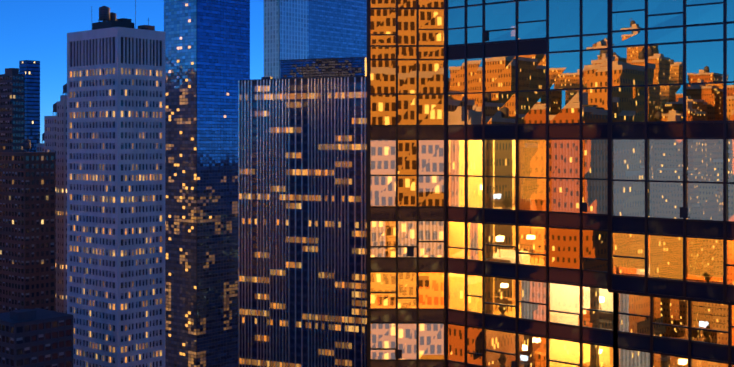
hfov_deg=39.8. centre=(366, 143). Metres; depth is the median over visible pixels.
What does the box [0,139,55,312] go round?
brick building
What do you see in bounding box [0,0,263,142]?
sky
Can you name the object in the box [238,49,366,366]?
dark office block
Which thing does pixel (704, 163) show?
tower glazing
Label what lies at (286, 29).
pale grid tower
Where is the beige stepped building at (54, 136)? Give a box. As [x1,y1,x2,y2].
[36,83,66,313]
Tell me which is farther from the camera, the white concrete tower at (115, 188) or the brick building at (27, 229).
the brick building at (27, 229)
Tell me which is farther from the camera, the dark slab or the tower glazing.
the dark slab
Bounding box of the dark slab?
[0,68,24,151]
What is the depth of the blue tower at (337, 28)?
792.88 m
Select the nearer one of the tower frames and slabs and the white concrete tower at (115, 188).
the tower frames and slabs
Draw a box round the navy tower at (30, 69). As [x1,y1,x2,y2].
[19,60,39,151]
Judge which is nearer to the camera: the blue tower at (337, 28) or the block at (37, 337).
the block at (37, 337)
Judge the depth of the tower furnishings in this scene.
64.49 m
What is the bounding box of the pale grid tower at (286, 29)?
[264,0,308,78]
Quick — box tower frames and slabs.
[367,0,733,366]
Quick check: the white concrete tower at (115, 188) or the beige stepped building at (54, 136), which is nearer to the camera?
the white concrete tower at (115, 188)
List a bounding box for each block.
[0,308,72,366]
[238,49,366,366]
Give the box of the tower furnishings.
[395,32,687,366]
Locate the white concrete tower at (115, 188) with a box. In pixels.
[67,0,164,366]
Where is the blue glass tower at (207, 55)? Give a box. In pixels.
[164,0,249,366]
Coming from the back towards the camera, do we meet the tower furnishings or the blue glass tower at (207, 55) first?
the blue glass tower at (207, 55)
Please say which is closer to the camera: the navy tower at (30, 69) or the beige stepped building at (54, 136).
the beige stepped building at (54, 136)
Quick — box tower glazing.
[371,0,733,366]

